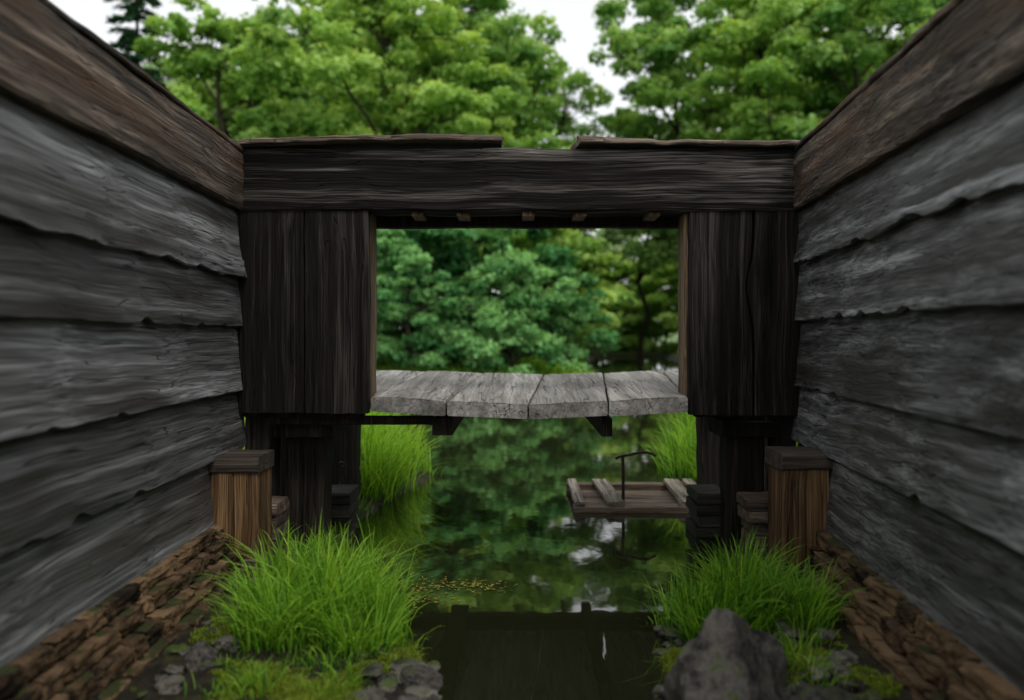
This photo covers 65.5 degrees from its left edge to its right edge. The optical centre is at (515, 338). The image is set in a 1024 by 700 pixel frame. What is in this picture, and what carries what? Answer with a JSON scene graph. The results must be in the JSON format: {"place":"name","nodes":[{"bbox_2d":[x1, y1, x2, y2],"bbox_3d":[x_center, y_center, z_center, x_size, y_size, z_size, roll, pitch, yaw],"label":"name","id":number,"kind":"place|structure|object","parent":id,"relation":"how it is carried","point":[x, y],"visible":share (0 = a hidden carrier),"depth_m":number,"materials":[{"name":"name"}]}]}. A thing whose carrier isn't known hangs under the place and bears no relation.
{"place":"outdoors","nodes":[
{"label":"outdoors","id":0,"kind":"place"},
{"bbox_2d":[272,496,289,557],"bbox_3d":[-1.755,1.395,5.606,0.256,0.524,0.337,0,0,0],"label":"timber block stack","id":1,"kind":"object","parent":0,"point":[280,510],"visible":0.18,"depth_m":5.56,"materials":[{"name":"brown wood"}]},
{"bbox_2d":[49,0,903,309],"label":"sky","id":2,"kind":"structure","parent":0,"point":[574,19],"materials":[{"name":"white"}]},
{"bbox_2d":[89,333,912,699],"bbox_3d":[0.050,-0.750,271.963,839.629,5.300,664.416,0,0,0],"label":"ground","id":3,"kind":"structure","parent":0,"point":[203,677],"depth_m":3.68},
{"bbox_2d":[0,524,249,699],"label":"stone foundation","id":4,"kind":"object","parent":3,"relation":"on","point":[100,647],"visible":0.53,"depth_m":3.60,"materials":[{"name":"brown stone"}]},
{"bbox_2d":[0,92,246,666],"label":"siding boards","id":5,"kind":"object","parent":4,"relation":"on","point":[122,424],"visible":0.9,"depth_m":3.62,"materials":[{"name":"grey wood"}]},
{"bbox_2d":[208,449,273,570],"bbox_3d":[-1.804,1.129,5.256,0.331,0.746,0.352,0,0,0],"label":"timber post","id":6,"kind":"object","parent":4,"relation":"on","point":[241,487],"visible":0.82,"depth_m":5.10,"materials":[{"name":"brown wood"}]},
{"bbox_2d":[103,0,171,90],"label":"pine tree","id":7,"kind":"object","parent":3,"relation":"on","point":[135,10],"visible":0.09,"depth_m":50.49,"materials":[{"name":"green plant"}]},
{"bbox_2d":[142,62,178,83],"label":"broadleaf tree","id":8,"kind":"object","parent":3,"relation":"on","point":[170,75],"visible":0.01,"depth_m":59.78,"materials":[{"name":"green plant"}]},
{"bbox_2d":[185,640,223,672],"bbox_3d":[-1.419,1.499,3.628,0.174,0.244,0.191,-2,1,-34],"label":"rock","id":9,"kind":"object","parent":3,"relation":"on","point":[199,652],"visible":0.48,"depth_m":3.58,"materials":[{"name":"grey stone"}]},
{"bbox_2d":[172,35,239,130],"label":"broadleaf tree","id":10,"kind":"object","parent":3,"relation":"on","point":[224,106],"visible":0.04,"depth_m":41.75,"materials":[{"name":"green plant"}]},
{"bbox_2d":[169,44,295,127],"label":"broadleaf tree","id":11,"kind":"object","parent":3,"relation":"on","point":[224,46],"depth_m":59.11,"materials":[{"name":"green plant"}]},
{"bbox_2d":[130,0,357,137],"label":"broadleaf tree","id":12,"kind":"object","parent":3,"relation":"on","point":[195,63],"visible":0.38,"depth_m":34.69,"materials":[{"name":"green plant"}]},
{"bbox_2d":[166,3,339,140],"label":"broadleaf tree","id":13,"kind":"object","parent":3,"relation":"on","point":[274,15],"visible":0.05,"depth_m":47.42,"materials":[{"name":"green plant"}]},
{"bbox_2d":[131,557,427,699],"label":"mossy turf","id":14,"kind":"structure","parent":3,"relation":"on","point":[296,691],"depth_m":3.49,"materials":[{"name":"green plant"}]},
{"bbox_2d":[172,510,450,661],"bbox_3d":[-1.071,1.263,4.252,1.514,0.741,1.502,0,0,0],"label":"grass clump","id":15,"kind":"object","parent":14,"relation":"on","point":[346,602],"visible":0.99,"depth_m":4.00,"materials":[{"name":"green plant"}]},
{"bbox_2d":[180,638,384,699],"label":"grass clump","id":16,"kind":"object","parent":3,"relation":"on","point":[264,679],"visible":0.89,"depth_m":3.42,"materials":[{"name":"green plant"}]},
{"bbox_2d":[211,0,421,140],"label":"broadleaf tree","id":17,"kind":"object","parent":3,"relation":"on","point":[233,133],"visible":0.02,"depth_m":47.29,"materials":[{"name":"green plant"}]},
{"bbox_2d":[279,482,373,558],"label":"grass clump","id":18,"kind":"object","parent":3,"relation":"on","point":[325,543],"visible":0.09,"depth_m":5.93,"materials":[{"name":"green plant"}]},
{"bbox_2d":[331,484,358,528],"bbox_3d":[-1.528,1.490,6.796,0.320,0.414,0.421,0,0,0],"label":"timber block stack","id":19,"kind":"object","parent":3,"relation":"on","point":[345,503],"visible":0.51,"depth_m":6.61,"materials":[{"name":"black wood"}]},
{"bbox_2d":[242,410,454,504],"bbox_3d":[-2.274,1.005,9.062,3.520,1.328,4.342,0,0,0],"label":"grass clump","id":20,"kind":"object","parent":3,"relation":"on","point":[389,454],"visible":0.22,"depth_m":8.18,"materials":[{"name":"green plant"}]},
{"bbox_2d":[342,686,386,699],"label":"rock","id":21,"kind":"object","parent":3,"relation":"on","point":[371,693],"visible":0.93,"depth_m":3.33,"materials":[{"name":"grey stone"}]},
{"bbox_2d":[240,0,528,268],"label":"broadleaf tree","id":22,"kind":"object","parent":3,"relation":"on","point":[392,23],"visible":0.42,"depth_m":36.52,"materials":[{"name":"green plant"}]},
{"bbox_2d":[305,0,534,349],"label":"broadleaf tree","id":23,"kind":"object","parent":3,"relation":"on","point":[422,58],"visible":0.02,"depth_m":49.58,"materials":[{"name":"green plant"}]},
{"bbox_2d":[400,664,442,690],"bbox_3d":[-0.435,1.560,3.614,0.214,0.155,0.128,3,-1,-11],"label":"rock","id":24,"kind":"object","parent":3,"relation":"on","point":[420,674],"visible":0.69,"depth_m":3.58,"materials":[{"name":"grey stone"}]},
{"bbox_2d":[376,237,478,371],"bbox_3d":[-4.199,-0.973,27.876,5.602,5.413,5.748,0,0,40],"label":"bush","id":25,"kind":"object","parent":3,"relation":"on","point":[405,261],"visible":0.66,"depth_m":27.31,"materials":[{"name":"green plant"}]},
{"bbox_2d":[377,229,485,357],"bbox_3d":[-6.318,-3.160,34.808,10.286,9.686,10.025,0,0,-8],"label":"bush","id":26,"kind":"object","parent":3,"relation":"on","point":[400,332],"visible":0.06,"depth_m":32.25,"materials":[{"name":"green plant"}]},
{"bbox_2d":[426,693,439,699],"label":"rock","id":27,"kind":"object","parent":3,"relation":"on","point":[433,696],"visible":1,"depth_m":3.34,"materials":[{"name":"grey stone"}]},
{"bbox_2d":[336,0,565,257],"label":"broadleaf tree","id":28,"kind":"object","parent":3,"relation":"on","point":[513,47],"visible":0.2,"depth_m":42.34,"materials":[{"name":"green plant"}]},
{"bbox_2d":[336,10,571,295],"bbox_3d":[-3.448,-7.074,39.324,12.702,17.035,11.774,0,0,34],"label":"broadleaf tree","id":29,"kind":"object","parent":3,"relation":"on","point":[448,66],"visible":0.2,"depth_m":37.90,"materials":[{"name":"green plant"}]},
{"bbox_2d":[377,228,579,353],"bbox_3d":[-2.019,-2.547,31.143,8.846,8.546,9.076,0,0,-31],"label":"bush","id":30,"kind":"object","parent":3,"relation":"on","point":[454,257],"visible":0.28,"depth_m":30.43,"materials":[{"name":"green plant"}]},
{"bbox_2d":[376,356,597,374],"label":"shore grass","id":31,"kind":"structure","parent":3,"relation":"on","point":[536,365],"depth_m":28.06,"materials":[{"name":"green plant"}]},
{"bbox_2d":[136,564,881,699],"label":"shore stones","id":32,"kind":"object","parent":3,"relation":"on","point":[173,683],"visible":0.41,"depth_m":3.61,"materials":[{"name":"grey stone"}]},
{"bbox_2d":[431,252,591,373],"bbox_3d":[-0.552,-0.679,28.326,5.133,4.710,5.199,0,0,-38],"label":"bush","id":33,"kind":"object","parent":3,"relation":"on","point":[509,324],"visible":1,"depth_m":27.36,"materials":[{"name":"green plant"}]},
{"bbox_2d":[236,134,799,549],"bbox_3d":[0.033,0.286,6.594,4.182,3.438,2.074,0,0,0],"label":"wooden footbridge","id":34,"kind":"object","parent":3,"relation":"on","point":[315,213],"visible":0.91,"depth_m":5.66,"materials":[{"name":"brown wood"}]},
{"bbox_2d":[471,247,621,363],"bbox_3d":[1.107,-1.079,32.599,6.023,5.527,6.101,0,0,33],"label":"bush","id":35,"kind":"object","parent":3,"relation":"on","point":[564,323],"visible":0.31,"depth_m":32.37,"materials":[{"name":"green plant"}]},
{"bbox_2d":[480,10,613,288],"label":"broadleaf tree","id":36,"kind":"object","parent":3,"relation":"on","point":[560,67],"visible":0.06,"depth_m":55.78,"materials":[{"name":"green plant"}]},
{"bbox_2d":[465,228,638,363],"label":"bush","id":37,"kind":"object","parent":3,"relation":"on","point":[591,256],"visible":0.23,"depth_m":40.53,"materials":[{"name":"green plant"}]},
{"bbox_2d":[499,268,625,358],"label":"bush","id":38,"kind":"object","parent":3,"relation":"on","point":[585,286],"visible":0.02,"depth_m":54.90,"materials":[{"name":"green plant"}]},
{"bbox_2d":[530,68,637,347],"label":"slender tree","id":39,"kind":"object","parent":3,"relation":"on","point":[564,121],"visible":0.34,"depth_m":51.89,"materials":[{"name":"green plant"}]},
{"bbox_2d":[575,261,644,350],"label":"bush","id":40,"kind":"object","parent":3,"relation":"on","point":[616,311],"visible":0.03,"depth_m":73.94,"materials":[{"name":"green plant"}]},
{"bbox_2d":[591,229,638,308],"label":"broadleaf tree","id":41,"kind":"object","parent":3,"relation":"on","point":[617,238],"visible":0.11,"depth_m":80.71,"materials":[{"name":"green plant"}]},
{"bbox_2d":[599,228,654,317],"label":"distant tree","id":42,"kind":"object","parent":3,"relation":"on","point":[641,234],"visible":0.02,"depth_m":82.60,"materials":[{"name":"green plant"}]},
{"bbox_2d":[595,260,677,351],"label":"bush","id":43,"kind":"object","parent":3,"relation":"on","point":[630,342],"visible":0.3,"depth_m":73.77,"materials":[{"name":"green plant"}]},
{"bbox_2d":[612,259,677,351],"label":"bush","id":44,"kind":"object","parent":3,"relation":"on","point":[656,301],"visible":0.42,"depth_m":72.00,"materials":[{"name":"green plant"}]},
{"bbox_2d":[620,230,677,345],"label":"broadleaf tree","id":45,"kind":"object","parent":3,"relation":"on","point":[629,239],"depth_m":80.30,"materials":[{"name":"green plant"}]},
{"bbox_2d":[614,98,691,360],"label":"slender tree","id":46,"kind":"object","parent":3,"relation":"on","point":[648,270],"visible":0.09,"depth_m":55.81,"materials":[{"name":"green plant"}]},
{"bbox_2d":[652,311,677,356],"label":"bush","id":47,"kind":"object","parent":3,"relation":"on","point":[668,316],"visible":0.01,"depth_m":43.73,"materials":[{"name":"green plant"}]},
{"bbox_2d":[662,294,677,326],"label":"bush","id":48,"kind":"object","parent":3,"relation":"on","point":[673,303],"visible":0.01,"depth_m":50.17,"materials":[{"name":"green plant"}]},
{"bbox_2d":[587,0,770,268],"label":"broadleaf tree","id":49,"kind":"object","parent":3,"relation":"on","point":[663,38],"visible":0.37,"depth_m":46.79,"materials":[{"name":"green plant"}]},
{"bbox_2d":[685,484,720,537],"bbox_3d":[1.572,1.464,6.547,0.273,0.467,0.438,0,0,0],"label":"timber block stack","id":50,"kind":"object","parent":3,"relation":"on","point":[703,505],"visible":0.77,"depth_m":6.37,"materials":[{"name":"black wood"}]},
{"bbox_2d":[627,411,797,481],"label":"grass clump","id":51,"kind":"object","parent":3,"relation":"on","point":[678,454],"visible":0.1,"depth_m":9.08,"materials":[{"name":"green plant"}]},
{"bbox_2d":[664,608,788,699],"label":"rock","id":52,"kind":"object","parent":3,"relation":"on","point":[726,654],"visible":0.98,"depth_m":3.17,"materials":[{"name":"grey stone"}]},
{"bbox_2d":[663,29,832,136],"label":"broadleaf tree","id":53,"kind":"object","parent":3,"relation":"on","point":[693,124],"depth_m":61.61,"materials":[{"name":"green plant"}]},
{"bbox_2d":[639,524,869,651],"bbox_3d":[1.174,1.323,4.329,1.358,0.651,1.274,0,0,0],"label":"grass clump","id":54,"kind":"object","parent":3,"relation":"on","point":[747,592],"visible":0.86,"depth_m":4.18,"materials":[{"name":"green plant"}]},
{"bbox_2d":[632,0,889,140],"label":"broadleaf tree","id":55,"kind":"object","parent":3,"relation":"on","point":[767,70],"visible":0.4,"depth_m":40.11,"materials":[{"name":"green plant"}]},
{"bbox_2d":[638,0,894,136],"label":"broadleaf tree","id":56,"kind":"object","parent":3,"relation":"on","point":[747,93],"visible":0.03,"depth_m":48.68,"materials":[{"name":"green plant"}]},
{"bbox_2d":[692,618,861,698],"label":"grass clump","id":57,"kind":"object","parent":3,"relation":"on","point":[801,644],"visible":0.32,"depth_m":3.62,"materials":[{"name":"green plant"}]},
{"bbox_2d":[654,562,903,697],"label":"mossy turf","id":58,"kind":"structure","parent":3,"relation":"on","point":[887,684],"depth_m":3.61,"materials":[{"name":"green plant"}]},
{"bbox_2d":[765,446,832,579],"bbox_3d":[1.812,1.110,5.105,0.322,0.790,0.354,0,0,0],"label":"timber post","id":59,"kind":"object","parent":3,"relation":"on","point":[798,486],"visible":0.69,"depth_m":4.95,"materials":[{"name":"brown wood"}]},
{"bbox_2d":[782,681,858,699],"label":"rock","id":60,"kind":"object","parent":3,"relation":"on","point":[805,691],"visible":0.93,"depth_m":3.25,"materials":[{"name":"grey stone"}]},
{"bbox_2d":[720,0,949,139],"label":"broadleaf tree","id":61,"kind":"object","parent":3,"relation":"on","point":[857,39],"visible":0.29,"depth_m":36.80,"materials":[{"name":"green plant"}]},
{"bbox_2d":[840,30,903,68],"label":"broadleaf tree","id":62,"kind":"object","parent":3,"relation":"on","point":[896,34],"depth_m":59.03,"materials":[{"name":"green plant"}]},
{"bbox_2d":[796,0,951,113],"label":"broadleaf tree","id":63,"kind":"object","parent":3,"relation":"on","point":[848,80],"visible":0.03,"depth_m":38.92,"materials":[{"name":"green plant"}]},
{"bbox_2d":[795,530,1023,699],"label":"stone foundation","id":64,"kind":"object","parent":3,"relation":"on","point":[910,644],"visible":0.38,"depth_m":3.51,"materials":[{"name":"brown stone"}]},
{"bbox_2d":[736,491,767,562],"bbox_3d":[1.686,1.369,5.482,0.252,0.576,0.311,0,0,0],"label":"timber block stack","id":65,"kind":"object","parent":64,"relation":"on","point":[752,507],"visible":0.4,"depth_m":5.36,"materials":[{"name":"brown wood"}]},
{"bbox_2d":[791,78,1023,694],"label":"siding boards","id":66,"kind":"object","parent":64,"relation":"on","point":[908,419],"visible":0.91,"depth_m":3.46,"materials":[{"name":"grey wood"}]},
{"bbox_2d":[343,356,726,699],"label":"pond water","id":67,"kind":"structure","parent":0,"point":[493,503],"depth_m":5.84,"materials":[{"name":"green liquid"}]},
{"bbox_2d":[388,573,517,612],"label":"floating leaves","id":68,"kind":"object","parent":67,"relation":"on","point":[462,583],"visible":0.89,"depth_m":5.12,"materials":[{"name":"plant"}]},
{"bbox_2d":[566,451,695,512],"bbox_3d":[1.215,1.383,7.877,1.362,0.614,1.166,0,0,0],"label":"floating wooden raft","id":69,"kind":"object","parent":67,"relation":"on","point":[623,496],"visible":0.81,"depth_m":7.78,"materials":[{"name":"wood"}]},
{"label":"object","id":70,"kind":"object","parent":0,"visible":0},
{"bbox_2d":[0,0,244,210],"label":"cap timber","id":71,"kind":"object","parent":70,"relation":"on","point":[58,64],"visible":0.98,"depth_m":3.64,"materials":[{"name":"brown wood"}]},
{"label":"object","id":72,"kind":"object","parent":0,"visible":0},
{"bbox_2d":[793,0,1023,211],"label":"cap timber","id":73,"kind":"object","parent":72,"relation":"on","point":[951,61],"visible":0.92,"depth_m":3.52,"materials":[{"name":"wood"}]}
]}

